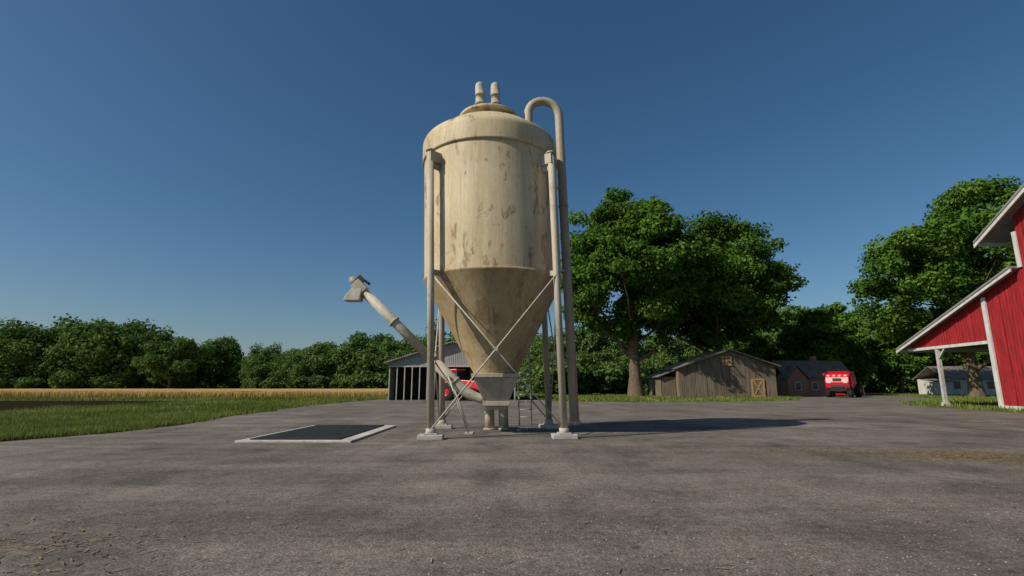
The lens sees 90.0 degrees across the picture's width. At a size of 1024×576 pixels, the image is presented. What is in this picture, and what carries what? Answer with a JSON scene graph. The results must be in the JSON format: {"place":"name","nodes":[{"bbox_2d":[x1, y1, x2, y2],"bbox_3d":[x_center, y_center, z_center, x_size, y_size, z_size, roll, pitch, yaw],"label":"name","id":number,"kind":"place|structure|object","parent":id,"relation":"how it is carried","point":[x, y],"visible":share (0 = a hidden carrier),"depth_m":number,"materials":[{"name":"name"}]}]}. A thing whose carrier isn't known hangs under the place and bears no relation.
{"place":"outdoors","nodes":[
{"label":"outdoors","id":0,"kind":"place"},
{"bbox_2d":[0,401,179,410],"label":"tilled field","id":1,"kind":"structure","parent":0,"point":[7,405],"depth_m":49.52,"materials":[{"name":"soil"}]},
{"bbox_2d":[0,395,387,440],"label":"meadow grass","id":2,"kind":"structure","parent":0,"point":[43,422],"depth_m":30.04,"materials":[{"name":"green plant"}]},
{"bbox_2d":[0,388,387,397],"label":"wheat field","id":3,"kind":"structure","parent":0,"point":[181,393],"depth_m":72.32,"materials":[{"name":"plant"}]},
{"bbox_2d":[0,395,1023,575],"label":"asphalt yard","id":4,"kind":"structure","parent":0,"point":[113,485],"depth_m":8.12,"materials":[{"name":"grey asphalt"}]},
{"bbox_2d":[235,425,395,442],"bbox_3d":[-6.600,5.195,18.453,3.500,0.110,6.200,0,-11,0],"label":"unloading pit","id":5,"kind":"object","parent":4,"relation":"on","point":[331,434],"visible":1,"depth_m":16.97,"materials":[{"name":"metal"}]},
{"bbox_2d":[343,275,482,433],"bbox_3d":[-3.445,2.404,19.088,5.713,5.851,0.750,0,-11,0],"label":"grain auger","id":6,"kind":"object","parent":4,"relation":"on","point":[359,291],"visible":0.91,"depth_m":19.02,"materials":[{"name":"metal"}]},
{"bbox_2d":[383,341,515,399],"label":"machine shed","id":7,"kind":"structure","parent":4,"relation":"on","point":[408,376],"depth_m":62.29,"materials":[{"name":"metal"}]},
{"bbox_2d":[438,369,479,400],"bbox_3d":[-5.578,11.246,59.319,5.181,3.638,2.950,-6,-12,27],"label":"tractor","id":8,"kind":"object","parent":4,"relation":"on","point":[449,394],"visible":0.25,"depth_m":58.61,"materials":[{"name":"red paint"}]},
{"bbox_2d":[417,82,580,439],"bbox_3d":[-0.480,-1.590,20.137,6.177,14.070,5.635,0,-11,0],"label":"feed silo","id":9,"kind":"object","parent":4,"relation":"on","point":[493,270],"visible":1,"depth_m":18.04,"materials":[{"name":"paint"}]},
{"bbox_2d":[0,429,1017,575],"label":"pebbles","id":10,"kind":"object","parent":4,"relation":"on","point":[515,540],"visible":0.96,"depth_m":5.77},
{"bbox_2d":[0,423,1023,575],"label":"loose straw","id":11,"kind":"object","parent":4,"relation":"on","point":[868,454],"visible":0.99,"depth_m":11.55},
{"bbox_2d":[776,356,847,395],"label":"brick walls","id":12,"kind":"structure","parent":4,"relation":"on","point":[785,387],"depth_m":88.09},
{"bbox_2d":[795,382,818,389],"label":"window frames","id":13,"kind":"structure","parent":12,"relation":"attached to","point":[801,385],"depth_m":88.18,"materials":[{"name":"grey wood"}]},
{"bbox_2d":[796,383,817,389],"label":"window panes","id":14,"kind":"object","parent":13,"relation":"in","point":[798,386],"visible":0.67,"depth_m":87.57,"materials":[{"name":"grey glass"}]},
{"bbox_2d":[772,361,848,378],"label":"roof","id":15,"kind":"structure","parent":12,"relation":"on","point":[810,369],"depth_m":90.54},
{"bbox_2d":[823,371,864,397],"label":"combine harvester","id":16,"kind":"object","parent":4,"relation":"on","point":[840,382],"visible":0.98,"depth_m":74.51,"materials":[{"name":"red paint"}]},
{"bbox_2d":[0,390,1023,441],"bbox_3d":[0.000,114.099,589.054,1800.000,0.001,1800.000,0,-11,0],"label":"ground","id":17,"kind":"structure","parent":0,"point":[894,393],"depth_m":55.98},
{"bbox_2d":[0,313,244,388],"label":"forest edge","id":18,"kind":"object","parent":17,"relation":"on","point":[72,354],"visible":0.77,"depth_m":146.24,"materials":[{"name":"green plant"}]},
{"bbox_2d":[130,336,206,388],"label":"tree","id":19,"kind":"object","parent":17,"relation":"on","point":[176,358],"visible":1,"depth_m":141.25,"materials":[{"name":"green plant"}]},
{"bbox_2d":[171,319,551,390],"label":"distant forest","id":20,"kind":"object","parent":17,"relation":"on","point":[358,360],"visible":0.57,"depth_m":183.38,"materials":[{"name":"green plant"}]},
{"bbox_2d":[559,186,713,396],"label":"oak tree","id":21,"kind":"object","parent":17,"relation":"on","point":[643,254],"visible":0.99,"depth_m":76.54,"materials":[{"name":"green plant"}]},
{"bbox_2d":[520,348,768,394],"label":"woodland understory","id":22,"kind":"object","parent":17,"relation":"on","point":[602,373],"visible":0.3,"depth_m":92.91,"materials":[{"name":"green plant"}]},
{"bbox_2d":[645,349,780,397],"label":"weathered barn","id":23,"kind":"structure","parent":17,"relation":"on","point":[729,372],"depth_m":75.00,"materials":[{"name":"grey wood"}]},
{"bbox_2d":[721,356,765,396],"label":"door and window frames","id":24,"kind":"structure","parent":23,"relation":"in","point":[752,380],"depth_m":74.61,"materials":[{"name":"brown wood"}]},
{"bbox_2d":[518,296,925,392],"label":"background forest","id":25,"kind":"object","parent":17,"relation":"on","point":[587,341],"visible":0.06,"depth_m":124.23,"materials":[{"name":"green plant"}]},
{"bbox_2d":[651,209,808,352],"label":"oak tree","id":26,"kind":"object","parent":17,"relation":"on","point":[747,285],"visible":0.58,"depth_m":85.58,"materials":[{"name":"green plant"}]},
{"bbox_2d":[728,334,780,362],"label":"ash tree","id":27,"kind":"object","parent":17,"relation":"on","point":[755,345],"visible":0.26,"depth_m":109.32,"materials":[{"name":"green plant"}]},
{"bbox_2d":[522,393,1023,411],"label":"verge grass","id":28,"kind":"structure","parent":17,"relation":"on","point":[955,399],"depth_m":60.66,"materials":[{"name":"green plant"}]},
{"bbox_2d":[769,309,860,367],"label":"ash tree","id":29,"kind":"object","parent":17,"relation":"on","point":[812,334],"visible":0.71,"depth_m":97.39,"materials":[{"name":"green plant"}]},
{"bbox_2d":[813,302,879,385],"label":"ash tree","id":30,"kind":"object","parent":17,"relation":"on","point":[860,368],"visible":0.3,"depth_m":101.80,"materials":[{"name":"green plant"}]},
{"bbox_2d":[863,322,935,393],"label":"ash tree","id":31,"kind":"object","parent":17,"relation":"on","point":[890,362],"visible":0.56,"depth_m":104.17,"materials":[{"name":"green plant"}]},
{"bbox_2d":[844,174,1022,397],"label":"maple tree","id":32,"kind":"object","parent":17,"relation":"on","point":[948,270],"visible":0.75,"depth_m":72.64,"materials":[{"name":"green plant"}]},
{"bbox_2d":[912,366,996,394],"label":"white farmhouse","id":33,"kind":"object","parent":17,"relation":"on","point":[928,381],"visible":0.58,"depth_m":91.36,"materials":[{"name":"paint"}]},
{"bbox_2d":[954,381,994,388],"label":"windows","id":34,"kind":"structure","parent":33,"relation":"in","point":[957,383],"depth_m":90.81,"materials":[{"name":"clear glass"}]},
{"bbox_2d":[917,306,991,371],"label":"ash tree","id":35,"kind":"object","parent":17,"relation":"on","point":[981,357],"visible":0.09,"depth_m":102.31,"materials":[{"name":"green plant"}]},
{"bbox_2d":[896,183,1023,409],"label":"red barn","id":36,"kind":"structure","parent":17,"relation":"on","point":[988,316],"depth_m":38.11,"materials":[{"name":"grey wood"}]},
{"bbox_2d":[0,0,1023,356],"label":"sky","id":37,"kind":"structure","parent":0,"point":[204,170],"materials":[{"name":"blue"}]}
]}

